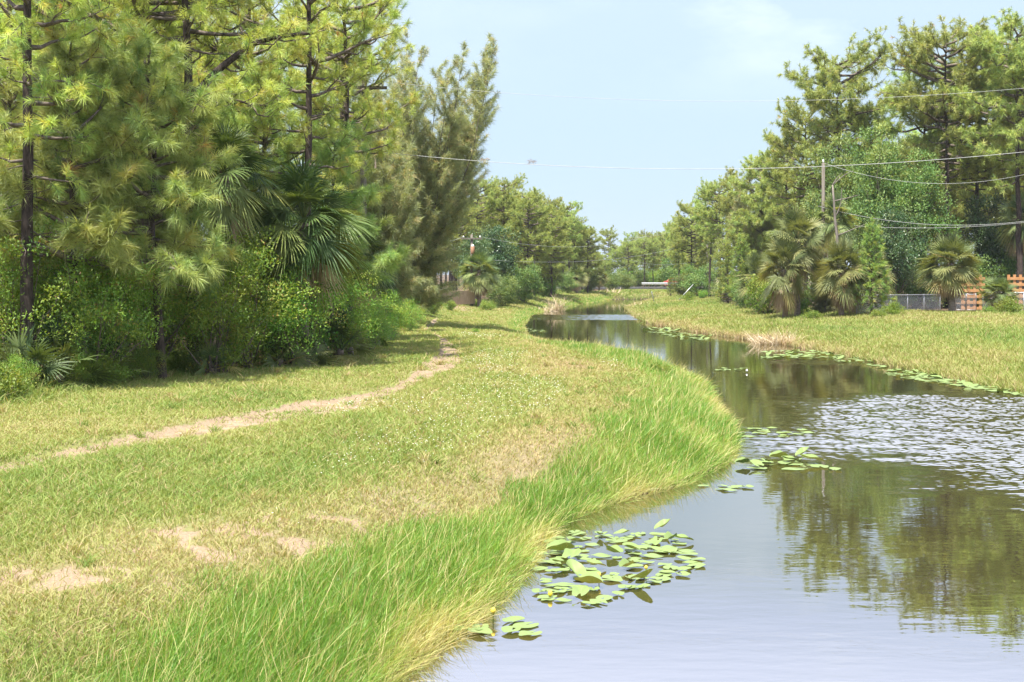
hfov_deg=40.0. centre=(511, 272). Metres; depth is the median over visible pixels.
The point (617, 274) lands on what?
shrub
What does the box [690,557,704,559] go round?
lily pad
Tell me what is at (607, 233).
slash pine
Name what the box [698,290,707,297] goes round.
shrub
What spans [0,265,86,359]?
shrub
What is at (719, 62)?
sky
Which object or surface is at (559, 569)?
lily pad
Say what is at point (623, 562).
lily pad
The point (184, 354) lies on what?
weed clump
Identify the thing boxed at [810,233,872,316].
fan palm
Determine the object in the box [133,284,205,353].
shrub
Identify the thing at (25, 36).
slash pine
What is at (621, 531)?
lily pad
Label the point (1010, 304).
weed clump
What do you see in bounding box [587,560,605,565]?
lily pad
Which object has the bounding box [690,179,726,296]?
slash pine
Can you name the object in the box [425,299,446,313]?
shrub
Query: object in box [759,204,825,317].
fan palm
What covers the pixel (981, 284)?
lattice fence
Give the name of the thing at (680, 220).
slash pine
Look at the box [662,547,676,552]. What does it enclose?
lily pad
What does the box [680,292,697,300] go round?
weed clump
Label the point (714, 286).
shrub
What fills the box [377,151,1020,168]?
overhead cable
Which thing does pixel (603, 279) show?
fan palm
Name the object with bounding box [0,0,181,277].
slash pine
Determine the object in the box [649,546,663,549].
lily pad
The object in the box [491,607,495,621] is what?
lily flower
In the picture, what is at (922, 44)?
slash pine
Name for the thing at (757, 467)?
lily pad
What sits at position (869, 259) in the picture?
young pine
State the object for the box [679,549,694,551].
lily pad
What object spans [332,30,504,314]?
casuarina
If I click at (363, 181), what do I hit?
utility pole
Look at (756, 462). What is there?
lily pad
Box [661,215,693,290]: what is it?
slash pine
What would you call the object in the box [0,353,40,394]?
weed clump
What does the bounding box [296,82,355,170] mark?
slash pine
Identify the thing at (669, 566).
lily pad
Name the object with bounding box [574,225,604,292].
slash pine
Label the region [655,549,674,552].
lily pad
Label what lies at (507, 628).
lily pad
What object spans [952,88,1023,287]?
slash pine
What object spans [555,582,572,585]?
lily pad
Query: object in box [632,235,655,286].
slash pine
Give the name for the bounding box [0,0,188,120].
slash pine
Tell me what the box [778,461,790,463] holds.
lily pad
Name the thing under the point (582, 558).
lily pad
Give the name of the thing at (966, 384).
lily pad
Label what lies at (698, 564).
lily pad
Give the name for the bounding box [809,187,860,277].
fan palm
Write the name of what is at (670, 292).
young pine
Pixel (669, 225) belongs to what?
slash pine
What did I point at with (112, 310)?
shrub
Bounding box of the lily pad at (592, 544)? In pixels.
[585,543,597,545]
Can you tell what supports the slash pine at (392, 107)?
on the ground at (188, 533)
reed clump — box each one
[544,291,575,310]
[746,327,804,344]
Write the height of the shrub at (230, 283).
5.268 m
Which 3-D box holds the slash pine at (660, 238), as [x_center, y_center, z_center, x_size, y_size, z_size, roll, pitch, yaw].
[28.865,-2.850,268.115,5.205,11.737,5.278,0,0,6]
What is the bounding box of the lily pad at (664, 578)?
[656,577,670,580]
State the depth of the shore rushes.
15.81 m
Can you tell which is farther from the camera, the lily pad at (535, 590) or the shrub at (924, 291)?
the shrub at (924, 291)
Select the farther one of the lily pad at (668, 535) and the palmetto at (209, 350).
the palmetto at (209, 350)
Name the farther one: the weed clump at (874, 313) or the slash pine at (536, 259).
the slash pine at (536, 259)
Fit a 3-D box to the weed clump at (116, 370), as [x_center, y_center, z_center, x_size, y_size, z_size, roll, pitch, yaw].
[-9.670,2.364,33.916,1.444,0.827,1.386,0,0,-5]
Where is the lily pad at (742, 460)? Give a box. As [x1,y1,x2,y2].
[735,457,749,462]
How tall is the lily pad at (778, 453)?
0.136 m
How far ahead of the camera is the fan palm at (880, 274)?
96.64 m
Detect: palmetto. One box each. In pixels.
[0,322,74,394]
[24,312,122,392]
[82,332,151,379]
[182,342,246,375]
[250,326,318,368]
[279,332,341,366]
[309,304,374,361]
[325,321,375,357]
[355,316,398,346]
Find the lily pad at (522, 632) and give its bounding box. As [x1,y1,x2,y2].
[519,630,541,635]
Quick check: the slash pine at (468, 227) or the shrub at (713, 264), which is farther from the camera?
the shrub at (713, 264)
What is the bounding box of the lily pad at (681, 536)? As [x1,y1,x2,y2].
[673,534,693,539]
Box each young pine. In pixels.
[0,10,204,378]
[0,34,78,313]
[13,16,247,378]
[15,3,247,333]
[195,54,366,346]
[270,115,416,339]
[665,276,675,295]
[715,246,738,303]
[722,233,751,305]
[848,216,896,312]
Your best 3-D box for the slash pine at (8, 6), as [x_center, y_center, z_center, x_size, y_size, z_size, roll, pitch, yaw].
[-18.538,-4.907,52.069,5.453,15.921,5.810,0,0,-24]
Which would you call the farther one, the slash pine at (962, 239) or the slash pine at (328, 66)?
the slash pine at (962, 239)
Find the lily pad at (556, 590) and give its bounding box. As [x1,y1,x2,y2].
[549,589,566,592]
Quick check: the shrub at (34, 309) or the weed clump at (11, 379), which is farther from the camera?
the shrub at (34, 309)
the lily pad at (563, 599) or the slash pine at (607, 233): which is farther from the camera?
the slash pine at (607, 233)
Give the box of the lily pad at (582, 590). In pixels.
[572,585,588,595]
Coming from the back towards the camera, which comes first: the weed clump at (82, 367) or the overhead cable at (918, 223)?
the overhead cable at (918, 223)
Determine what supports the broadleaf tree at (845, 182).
on the ground at (188, 533)
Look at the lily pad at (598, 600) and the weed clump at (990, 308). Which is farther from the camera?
the weed clump at (990, 308)
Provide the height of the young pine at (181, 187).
9.581 m
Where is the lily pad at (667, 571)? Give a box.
[660,570,674,572]
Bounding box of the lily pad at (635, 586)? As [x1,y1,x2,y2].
[626,585,642,588]
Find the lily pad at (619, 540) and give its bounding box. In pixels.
[607,539,627,542]
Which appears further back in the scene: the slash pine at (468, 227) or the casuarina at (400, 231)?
the slash pine at (468, 227)
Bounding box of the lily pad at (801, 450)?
[795,446,808,455]
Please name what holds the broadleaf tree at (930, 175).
on the ground at (188, 533)
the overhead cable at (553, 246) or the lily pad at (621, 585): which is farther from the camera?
the overhead cable at (553, 246)
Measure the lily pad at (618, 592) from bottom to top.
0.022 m
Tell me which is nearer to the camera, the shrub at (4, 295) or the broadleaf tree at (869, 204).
the shrub at (4, 295)
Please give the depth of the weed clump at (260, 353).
41.85 m
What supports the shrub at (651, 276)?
on the ground at (188, 533)
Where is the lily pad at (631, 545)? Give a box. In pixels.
[622,542,646,549]
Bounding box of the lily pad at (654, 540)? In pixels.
[651,536,662,544]
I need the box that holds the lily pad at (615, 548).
[606,545,622,552]
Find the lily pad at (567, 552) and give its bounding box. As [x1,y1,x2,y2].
[562,548,580,557]
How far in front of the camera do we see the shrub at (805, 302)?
96.63 m
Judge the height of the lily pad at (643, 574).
0.175 m
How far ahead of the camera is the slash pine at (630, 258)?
265.26 m
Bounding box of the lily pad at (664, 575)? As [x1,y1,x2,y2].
[655,572,671,576]
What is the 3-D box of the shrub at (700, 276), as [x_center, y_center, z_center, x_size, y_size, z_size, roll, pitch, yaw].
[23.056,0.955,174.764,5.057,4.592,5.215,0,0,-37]
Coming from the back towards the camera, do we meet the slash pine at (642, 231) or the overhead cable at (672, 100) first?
the slash pine at (642, 231)
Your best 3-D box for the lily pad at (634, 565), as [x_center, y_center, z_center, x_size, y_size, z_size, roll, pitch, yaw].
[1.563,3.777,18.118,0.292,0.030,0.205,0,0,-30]
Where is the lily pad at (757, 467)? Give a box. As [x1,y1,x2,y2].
[747,466,766,468]
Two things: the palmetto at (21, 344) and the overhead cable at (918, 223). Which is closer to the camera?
the palmetto at (21, 344)
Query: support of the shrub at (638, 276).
on the ground at (188, 533)
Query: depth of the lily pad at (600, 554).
18.82 m
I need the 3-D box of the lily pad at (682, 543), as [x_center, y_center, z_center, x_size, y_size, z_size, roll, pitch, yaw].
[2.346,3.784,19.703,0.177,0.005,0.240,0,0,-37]
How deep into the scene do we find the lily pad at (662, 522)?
20.70 m
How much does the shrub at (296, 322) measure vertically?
3.147 m
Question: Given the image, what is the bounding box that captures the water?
[384,299,1023,681]
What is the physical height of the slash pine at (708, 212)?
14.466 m
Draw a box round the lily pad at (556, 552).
[548,551,562,554]
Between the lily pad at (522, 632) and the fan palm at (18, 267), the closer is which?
the lily pad at (522, 632)
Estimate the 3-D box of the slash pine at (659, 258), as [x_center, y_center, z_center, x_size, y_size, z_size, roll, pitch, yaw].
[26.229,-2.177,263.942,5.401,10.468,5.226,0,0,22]
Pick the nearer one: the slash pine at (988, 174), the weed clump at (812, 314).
the weed clump at (812, 314)
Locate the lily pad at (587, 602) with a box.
[582,601,595,603]
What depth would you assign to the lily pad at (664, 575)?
17.65 m
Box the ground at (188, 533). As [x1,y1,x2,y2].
[0,275,1023,681]
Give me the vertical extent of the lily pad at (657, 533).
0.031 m
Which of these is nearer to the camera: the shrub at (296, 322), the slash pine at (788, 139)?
the shrub at (296, 322)
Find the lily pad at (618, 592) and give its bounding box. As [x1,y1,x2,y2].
[612,591,623,594]
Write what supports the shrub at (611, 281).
on the ground at (188, 533)
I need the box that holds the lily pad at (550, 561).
[535,559,554,562]
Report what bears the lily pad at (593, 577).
on the water
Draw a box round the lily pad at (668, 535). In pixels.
[664,531,676,538]
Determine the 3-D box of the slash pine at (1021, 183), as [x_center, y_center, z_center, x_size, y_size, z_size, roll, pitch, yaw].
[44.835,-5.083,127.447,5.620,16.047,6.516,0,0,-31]
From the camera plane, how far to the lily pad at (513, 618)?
15.37 m
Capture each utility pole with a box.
[350,82,386,330]
[461,234,481,305]
[821,159,824,257]
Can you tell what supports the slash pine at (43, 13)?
on the ground at (188, 533)
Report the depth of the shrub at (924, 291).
103.58 m
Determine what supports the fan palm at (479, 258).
on the ground at (188, 533)
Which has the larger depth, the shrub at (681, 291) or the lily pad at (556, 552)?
the shrub at (681, 291)
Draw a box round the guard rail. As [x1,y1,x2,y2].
[642,282,677,287]
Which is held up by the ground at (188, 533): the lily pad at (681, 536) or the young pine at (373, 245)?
the young pine at (373, 245)
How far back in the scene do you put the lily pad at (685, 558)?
18.64 m
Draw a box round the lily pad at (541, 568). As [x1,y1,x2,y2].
[531,566,547,569]
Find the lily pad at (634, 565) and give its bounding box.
[627,564,642,567]
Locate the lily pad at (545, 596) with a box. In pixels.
[537,594,556,597]
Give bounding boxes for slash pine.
[0,0,33,203]
[0,0,50,194]
[0,0,134,380]
[0,0,175,185]
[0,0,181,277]
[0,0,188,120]
[34,0,262,355]
[89,0,346,362]
[113,6,235,153]
[154,0,276,302]
[163,0,331,318]
[176,6,239,138]
[192,0,287,229]
[194,1,298,204]
[195,0,414,359]
[268,0,382,326]
[270,0,416,349]
[271,0,424,303]
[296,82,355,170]
[444,202,482,290]
[448,233,463,286]
[459,175,502,253]
[472,190,505,295]
[479,172,530,272]
[493,190,538,275]
[502,185,557,275]
[510,196,548,283]
[529,209,553,293]
[531,206,575,296]
[533,192,573,294]
[535,229,562,278]
[553,228,571,294]
[557,200,588,290]
[564,216,590,265]
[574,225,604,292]
[598,254,611,285]
[599,225,618,257]
[608,246,620,268]
[610,244,622,268]
[615,240,639,282]
[620,231,641,267]
[626,249,639,266]
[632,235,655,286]
[633,229,652,265]
[637,234,665,286]
[645,237,664,286]
[647,232,667,269]
[656,228,672,285]
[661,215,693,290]
[661,220,677,265]
[664,199,711,291]
[664,225,689,260]
[665,239,683,285]
[683,221,715,286]
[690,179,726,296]
[691,174,736,293]
[691,220,718,273]
[707,165,764,268]
[710,237,734,278]
[721,235,738,269]
[724,149,791,258]
[753,127,814,266]
[762,95,850,298]
[777,24,895,205]
[797,168,827,253]
[842,93,907,191]
[872,53,964,305]
[873,14,1009,307]
[886,131,969,299]
[904,127,964,295]
[922,31,1022,256]
[928,225,974,264]
[929,141,986,241]
[940,6,1023,306]
[949,140,1005,247]
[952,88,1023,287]
[970,164,1023,251]
[981,145,1023,251]
[994,27,1023,192]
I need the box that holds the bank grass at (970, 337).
[588,289,1023,394]
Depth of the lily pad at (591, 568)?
17.94 m
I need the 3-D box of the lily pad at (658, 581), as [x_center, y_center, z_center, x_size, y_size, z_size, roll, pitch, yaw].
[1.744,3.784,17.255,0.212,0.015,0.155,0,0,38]
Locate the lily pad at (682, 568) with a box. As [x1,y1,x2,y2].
[676,566,690,570]
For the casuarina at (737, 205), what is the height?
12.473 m
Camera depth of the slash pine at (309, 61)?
44.18 m
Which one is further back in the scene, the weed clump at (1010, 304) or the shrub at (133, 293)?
the weed clump at (1010, 304)
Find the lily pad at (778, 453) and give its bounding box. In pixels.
[769,450,787,457]
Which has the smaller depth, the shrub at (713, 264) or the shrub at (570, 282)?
the shrub at (570, 282)
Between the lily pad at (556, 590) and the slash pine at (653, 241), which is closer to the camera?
the lily pad at (556, 590)
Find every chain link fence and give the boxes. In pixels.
[856,294,940,312]
[982,292,1023,310]
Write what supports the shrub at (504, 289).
on the ground at (188, 533)
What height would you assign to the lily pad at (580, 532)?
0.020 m
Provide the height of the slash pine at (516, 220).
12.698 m
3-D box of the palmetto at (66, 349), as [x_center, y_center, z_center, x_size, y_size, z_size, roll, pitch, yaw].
[-10.304,2.568,32.604,2.739,3.431,2.684,0,0,-19]
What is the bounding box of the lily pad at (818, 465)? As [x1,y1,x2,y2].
[810,464,828,467]
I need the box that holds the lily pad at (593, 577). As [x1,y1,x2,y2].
[574,572,602,582]
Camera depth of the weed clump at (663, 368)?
44.42 m
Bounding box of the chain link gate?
[955,293,976,309]
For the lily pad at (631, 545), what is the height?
0.081 m
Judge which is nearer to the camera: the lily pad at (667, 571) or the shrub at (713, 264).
the lily pad at (667, 571)
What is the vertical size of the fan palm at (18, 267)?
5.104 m
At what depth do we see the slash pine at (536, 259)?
169.90 m
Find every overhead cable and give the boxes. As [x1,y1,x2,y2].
[374,80,1022,100]
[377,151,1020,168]
[483,235,647,246]
[494,249,669,261]
[819,206,1023,224]
[825,163,1020,183]
[827,222,1023,227]
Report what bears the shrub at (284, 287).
on the ground at (188, 533)
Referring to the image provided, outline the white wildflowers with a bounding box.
[272,332,620,522]
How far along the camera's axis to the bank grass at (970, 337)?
74.13 m
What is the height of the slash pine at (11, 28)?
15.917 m
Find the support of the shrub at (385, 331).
on the ground at (188, 533)
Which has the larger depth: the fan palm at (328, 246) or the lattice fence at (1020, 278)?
the lattice fence at (1020, 278)
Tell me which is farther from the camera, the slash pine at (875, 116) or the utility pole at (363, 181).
the slash pine at (875, 116)
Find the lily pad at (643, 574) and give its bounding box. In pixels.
[630,568,652,578]
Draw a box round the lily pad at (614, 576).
[602,575,620,578]
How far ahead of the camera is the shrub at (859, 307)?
93.75 m
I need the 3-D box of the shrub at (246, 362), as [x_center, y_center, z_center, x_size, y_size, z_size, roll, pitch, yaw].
[-7.542,0.671,39.186,4.184,4.177,3.963,0,0,-28]
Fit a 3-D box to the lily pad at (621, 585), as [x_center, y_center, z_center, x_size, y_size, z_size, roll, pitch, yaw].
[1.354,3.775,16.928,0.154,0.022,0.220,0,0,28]
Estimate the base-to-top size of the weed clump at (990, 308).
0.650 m
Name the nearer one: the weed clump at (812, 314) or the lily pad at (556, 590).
the lily pad at (556, 590)
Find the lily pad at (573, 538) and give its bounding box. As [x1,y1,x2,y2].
[567,536,584,540]
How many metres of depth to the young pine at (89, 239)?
33.52 m
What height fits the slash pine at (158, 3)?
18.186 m
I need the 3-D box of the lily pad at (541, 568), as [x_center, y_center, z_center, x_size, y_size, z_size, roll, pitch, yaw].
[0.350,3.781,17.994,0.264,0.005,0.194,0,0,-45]
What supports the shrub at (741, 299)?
on the ground at (188, 533)
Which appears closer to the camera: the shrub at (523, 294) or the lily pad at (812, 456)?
the lily pad at (812, 456)
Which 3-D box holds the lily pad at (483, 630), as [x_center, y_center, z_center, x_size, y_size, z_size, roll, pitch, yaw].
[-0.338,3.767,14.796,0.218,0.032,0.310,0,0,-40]
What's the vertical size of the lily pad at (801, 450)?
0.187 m
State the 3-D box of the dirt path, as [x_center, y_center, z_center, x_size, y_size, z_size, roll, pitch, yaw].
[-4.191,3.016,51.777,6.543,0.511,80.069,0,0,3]
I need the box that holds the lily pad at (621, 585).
[618,584,630,587]
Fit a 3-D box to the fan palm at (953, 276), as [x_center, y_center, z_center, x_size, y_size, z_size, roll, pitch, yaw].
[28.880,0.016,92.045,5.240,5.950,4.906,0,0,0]
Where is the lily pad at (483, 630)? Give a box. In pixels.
[468,627,491,633]
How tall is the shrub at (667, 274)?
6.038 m
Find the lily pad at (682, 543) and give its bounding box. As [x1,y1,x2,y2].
[672,541,686,544]
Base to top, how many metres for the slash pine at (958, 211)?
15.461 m
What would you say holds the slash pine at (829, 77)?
on the ground at (188, 533)
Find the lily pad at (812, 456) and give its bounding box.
[800,454,824,460]
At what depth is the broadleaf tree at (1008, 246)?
106.70 m
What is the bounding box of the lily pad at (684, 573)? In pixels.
[676,571,689,575]
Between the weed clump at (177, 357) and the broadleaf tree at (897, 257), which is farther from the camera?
the broadleaf tree at (897, 257)
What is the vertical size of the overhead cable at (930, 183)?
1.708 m
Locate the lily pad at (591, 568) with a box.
[585,567,596,569]
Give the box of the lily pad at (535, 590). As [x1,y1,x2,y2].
[532,588,545,592]
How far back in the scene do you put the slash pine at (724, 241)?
152.67 m
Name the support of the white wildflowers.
on the ground at (188, 533)
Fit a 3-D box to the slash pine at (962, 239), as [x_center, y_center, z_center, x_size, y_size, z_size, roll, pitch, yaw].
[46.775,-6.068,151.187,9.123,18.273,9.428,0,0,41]
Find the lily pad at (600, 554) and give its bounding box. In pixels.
[592,553,608,556]
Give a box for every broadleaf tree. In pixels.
[451,237,506,298]
[460,224,522,301]
[536,254,567,288]
[787,129,884,268]
[838,122,932,307]
[863,206,931,301]
[875,147,963,308]
[943,192,1023,305]
[996,213,1023,271]
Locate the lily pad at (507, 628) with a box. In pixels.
[501,626,521,631]
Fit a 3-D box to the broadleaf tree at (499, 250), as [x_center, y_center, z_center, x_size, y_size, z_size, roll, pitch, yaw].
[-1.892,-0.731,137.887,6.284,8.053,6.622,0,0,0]
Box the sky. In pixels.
[2,0,1023,274]
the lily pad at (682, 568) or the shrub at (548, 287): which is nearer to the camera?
the lily pad at (682, 568)
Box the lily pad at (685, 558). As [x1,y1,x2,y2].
[674,556,690,559]
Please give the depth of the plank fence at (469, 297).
126.04 m
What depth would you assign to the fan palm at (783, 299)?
93.47 m
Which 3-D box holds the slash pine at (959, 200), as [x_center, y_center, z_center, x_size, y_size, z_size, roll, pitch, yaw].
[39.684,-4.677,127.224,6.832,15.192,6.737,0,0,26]
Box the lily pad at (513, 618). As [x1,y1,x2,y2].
[502,616,524,622]
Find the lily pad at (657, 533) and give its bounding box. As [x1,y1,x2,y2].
[649,532,664,535]
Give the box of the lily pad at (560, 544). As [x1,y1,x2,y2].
[546,539,574,550]
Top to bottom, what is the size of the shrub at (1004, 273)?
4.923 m
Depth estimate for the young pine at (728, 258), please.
127.93 m
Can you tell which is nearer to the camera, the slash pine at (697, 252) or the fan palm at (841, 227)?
the fan palm at (841, 227)
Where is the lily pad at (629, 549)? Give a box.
[624,548,639,551]
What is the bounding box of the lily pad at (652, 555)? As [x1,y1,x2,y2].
[644,553,662,557]
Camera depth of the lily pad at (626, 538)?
20.01 m
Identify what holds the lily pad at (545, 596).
on the water
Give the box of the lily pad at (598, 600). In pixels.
[590,599,607,602]
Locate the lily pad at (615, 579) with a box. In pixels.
[602,577,622,580]
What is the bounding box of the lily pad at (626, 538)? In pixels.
[617,536,632,539]
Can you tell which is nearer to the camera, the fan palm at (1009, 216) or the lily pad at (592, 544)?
the lily pad at (592, 544)
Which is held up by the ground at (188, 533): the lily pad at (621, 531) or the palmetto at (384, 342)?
the palmetto at (384, 342)
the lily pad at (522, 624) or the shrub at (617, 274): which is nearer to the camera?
the lily pad at (522, 624)
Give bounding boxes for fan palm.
[0,199,61,336]
[135,113,236,356]
[148,121,299,367]
[236,149,377,364]
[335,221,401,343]
[455,244,505,306]
[565,264,589,292]
[590,267,608,289]
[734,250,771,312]
[752,229,814,317]
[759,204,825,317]
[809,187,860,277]
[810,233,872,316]
[850,245,897,310]
[914,229,988,310]
[994,189,1023,273]
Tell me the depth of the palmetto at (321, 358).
40.82 m
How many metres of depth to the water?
19.24 m
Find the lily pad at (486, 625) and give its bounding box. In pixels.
[472,624,488,629]
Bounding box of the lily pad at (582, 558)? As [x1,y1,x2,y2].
[574,556,589,559]
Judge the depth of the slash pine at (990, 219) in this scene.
131.26 m
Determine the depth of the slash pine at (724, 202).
145.53 m
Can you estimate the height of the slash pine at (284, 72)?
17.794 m
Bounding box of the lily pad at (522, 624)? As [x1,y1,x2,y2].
[513,622,538,627]
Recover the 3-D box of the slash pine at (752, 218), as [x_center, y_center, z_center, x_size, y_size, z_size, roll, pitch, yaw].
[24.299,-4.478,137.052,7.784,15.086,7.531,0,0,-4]
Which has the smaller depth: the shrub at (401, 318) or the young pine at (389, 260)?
the young pine at (389, 260)
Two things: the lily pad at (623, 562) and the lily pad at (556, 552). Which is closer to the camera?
the lily pad at (623, 562)
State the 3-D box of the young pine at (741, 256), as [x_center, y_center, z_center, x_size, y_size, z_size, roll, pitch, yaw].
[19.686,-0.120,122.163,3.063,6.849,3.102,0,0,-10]
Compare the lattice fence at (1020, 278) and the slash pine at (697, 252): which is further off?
the slash pine at (697, 252)
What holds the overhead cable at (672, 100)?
attached to the utility pole at (363, 181)
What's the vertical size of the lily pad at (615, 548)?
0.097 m
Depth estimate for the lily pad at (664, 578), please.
17.40 m
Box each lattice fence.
[961,275,984,309]
[1007,275,1023,304]
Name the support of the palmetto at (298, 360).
on the ground at (188, 533)
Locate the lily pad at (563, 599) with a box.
[555,598,571,601]
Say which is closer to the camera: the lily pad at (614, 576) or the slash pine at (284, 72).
the lily pad at (614, 576)
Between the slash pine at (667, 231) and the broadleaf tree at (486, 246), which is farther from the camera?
the slash pine at (667, 231)
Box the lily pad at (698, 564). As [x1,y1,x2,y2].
[687,562,705,567]
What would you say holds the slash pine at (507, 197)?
on the ground at (188, 533)
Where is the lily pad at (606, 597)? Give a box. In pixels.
[596,595,612,599]
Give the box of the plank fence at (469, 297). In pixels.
[442,290,474,303]
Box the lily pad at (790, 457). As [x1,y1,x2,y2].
[781,456,799,460]
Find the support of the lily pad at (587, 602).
on the water
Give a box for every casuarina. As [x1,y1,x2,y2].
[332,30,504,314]
[348,100,428,321]
[727,184,792,281]
[803,234,843,312]
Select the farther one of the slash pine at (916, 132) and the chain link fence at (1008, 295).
the slash pine at (916, 132)
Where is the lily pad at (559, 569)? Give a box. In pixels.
[550,568,569,571]
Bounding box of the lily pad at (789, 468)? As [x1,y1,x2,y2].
[782,467,804,469]
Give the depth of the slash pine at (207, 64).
48.01 m
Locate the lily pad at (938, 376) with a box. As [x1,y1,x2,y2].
[929,375,942,378]
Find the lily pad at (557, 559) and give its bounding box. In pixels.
[549,557,566,561]
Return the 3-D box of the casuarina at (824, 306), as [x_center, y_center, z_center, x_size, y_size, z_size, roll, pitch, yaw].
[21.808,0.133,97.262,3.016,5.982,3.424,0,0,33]
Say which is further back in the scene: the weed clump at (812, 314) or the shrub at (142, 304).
the weed clump at (812, 314)
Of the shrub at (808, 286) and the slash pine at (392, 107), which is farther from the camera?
the shrub at (808, 286)
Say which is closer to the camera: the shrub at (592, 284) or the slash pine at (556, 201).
the slash pine at (556, 201)
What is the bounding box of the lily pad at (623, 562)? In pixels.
[618,558,633,566]
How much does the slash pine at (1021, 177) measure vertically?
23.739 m
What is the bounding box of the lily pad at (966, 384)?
[962,382,973,386]
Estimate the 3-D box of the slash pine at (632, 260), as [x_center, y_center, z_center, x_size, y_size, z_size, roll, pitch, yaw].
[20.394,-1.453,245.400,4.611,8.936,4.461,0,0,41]
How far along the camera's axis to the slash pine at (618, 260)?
285.33 m
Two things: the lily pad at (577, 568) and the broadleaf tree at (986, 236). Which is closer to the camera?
the lily pad at (577, 568)
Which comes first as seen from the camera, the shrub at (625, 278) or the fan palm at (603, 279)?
the fan palm at (603, 279)
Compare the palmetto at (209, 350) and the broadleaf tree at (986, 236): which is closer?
the palmetto at (209, 350)
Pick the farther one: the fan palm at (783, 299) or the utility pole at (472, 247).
the utility pole at (472, 247)
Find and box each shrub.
[0,200,115,373]
[0,208,136,374]
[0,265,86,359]
[11,235,176,382]
[47,216,186,358]
[50,262,143,368]
[82,235,233,373]
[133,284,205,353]
[150,228,282,375]
[163,199,290,346]
[169,225,320,369]
[238,263,350,365]
[243,221,349,326]
[309,259,396,357]
[353,298,403,350]
[365,289,425,339]
[394,298,426,330]
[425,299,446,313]
[444,299,457,309]
[483,273,520,305]
[503,262,546,303]
[539,275,558,295]
[557,272,579,292]
[581,273,600,291]
[590,261,614,286]
[603,269,623,289]
[608,268,629,286]
[619,273,636,288]
[625,267,650,286]
[639,268,658,286]
[651,265,667,286]
[656,257,689,285]
[670,273,689,294]
[677,264,717,295]
[694,256,724,284]
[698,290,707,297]
[706,274,738,301]
[729,277,750,307]
[743,274,791,313]
[788,292,816,313]
[804,274,850,304]
[844,296,868,312]
[849,271,899,308]
[877,268,924,308]
[910,261,964,308]
[948,252,1006,306]
[975,276,1021,309]
[981,248,1023,295]
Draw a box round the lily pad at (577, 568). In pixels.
[566,559,586,576]
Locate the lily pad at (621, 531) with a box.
[613,529,629,533]
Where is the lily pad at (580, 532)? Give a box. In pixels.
[568,531,585,534]
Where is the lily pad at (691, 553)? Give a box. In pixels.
[679,552,697,554]
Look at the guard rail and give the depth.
226.03 m
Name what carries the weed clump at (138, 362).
on the ground at (188, 533)
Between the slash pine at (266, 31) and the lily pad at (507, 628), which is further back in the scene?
the slash pine at (266, 31)
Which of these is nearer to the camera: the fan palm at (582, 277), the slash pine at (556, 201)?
the slash pine at (556, 201)
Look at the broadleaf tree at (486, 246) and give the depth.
135.61 m
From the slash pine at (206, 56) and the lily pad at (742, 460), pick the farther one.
the slash pine at (206, 56)
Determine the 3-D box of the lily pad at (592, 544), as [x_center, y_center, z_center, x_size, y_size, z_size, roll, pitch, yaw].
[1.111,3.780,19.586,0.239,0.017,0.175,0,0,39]
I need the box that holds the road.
[490,287,812,288]
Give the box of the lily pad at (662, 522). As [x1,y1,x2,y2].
[654,518,670,528]
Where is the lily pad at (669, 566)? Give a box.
[663,565,677,569]
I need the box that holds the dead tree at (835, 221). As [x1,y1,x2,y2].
[832,170,865,275]
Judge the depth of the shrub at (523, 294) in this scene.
141.37 m
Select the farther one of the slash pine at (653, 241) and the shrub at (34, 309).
the slash pine at (653, 241)
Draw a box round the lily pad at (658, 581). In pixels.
[646,579,661,582]
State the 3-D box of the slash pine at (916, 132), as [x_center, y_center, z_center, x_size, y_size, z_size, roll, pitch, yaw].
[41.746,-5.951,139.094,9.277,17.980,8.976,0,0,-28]
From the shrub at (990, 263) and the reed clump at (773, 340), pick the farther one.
the shrub at (990, 263)
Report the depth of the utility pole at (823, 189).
98.90 m
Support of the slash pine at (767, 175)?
on the ground at (188, 533)
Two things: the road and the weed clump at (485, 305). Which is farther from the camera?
the road
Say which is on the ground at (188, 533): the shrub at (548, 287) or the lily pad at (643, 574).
the shrub at (548, 287)
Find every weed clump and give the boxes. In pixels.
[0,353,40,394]
[0,363,36,400]
[45,344,105,385]
[83,353,140,382]
[126,345,174,379]
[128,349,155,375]
[166,349,206,371]
[171,349,194,364]
[234,339,276,361]
[478,300,497,309]
[648,362,674,372]
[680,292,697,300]
[801,310,822,318]
[868,308,887,316]
[878,301,905,314]
[982,305,996,311]
[992,296,1023,312]
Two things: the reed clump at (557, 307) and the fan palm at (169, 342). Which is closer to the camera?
the fan palm at (169, 342)
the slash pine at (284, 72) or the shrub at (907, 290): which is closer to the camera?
the slash pine at (284, 72)
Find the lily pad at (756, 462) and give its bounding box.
[748,459,763,465]
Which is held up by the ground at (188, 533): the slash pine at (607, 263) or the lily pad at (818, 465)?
the slash pine at (607, 263)
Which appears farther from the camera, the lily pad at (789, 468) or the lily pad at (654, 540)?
the lily pad at (789, 468)
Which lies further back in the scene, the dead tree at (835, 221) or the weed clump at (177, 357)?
the dead tree at (835, 221)
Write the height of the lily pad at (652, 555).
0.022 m
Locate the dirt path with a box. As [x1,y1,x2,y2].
[0,319,459,470]
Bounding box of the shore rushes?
[0,292,752,681]
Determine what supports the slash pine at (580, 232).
on the ground at (188, 533)
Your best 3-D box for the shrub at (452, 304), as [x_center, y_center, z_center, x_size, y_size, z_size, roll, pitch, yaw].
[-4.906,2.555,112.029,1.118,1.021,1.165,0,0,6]

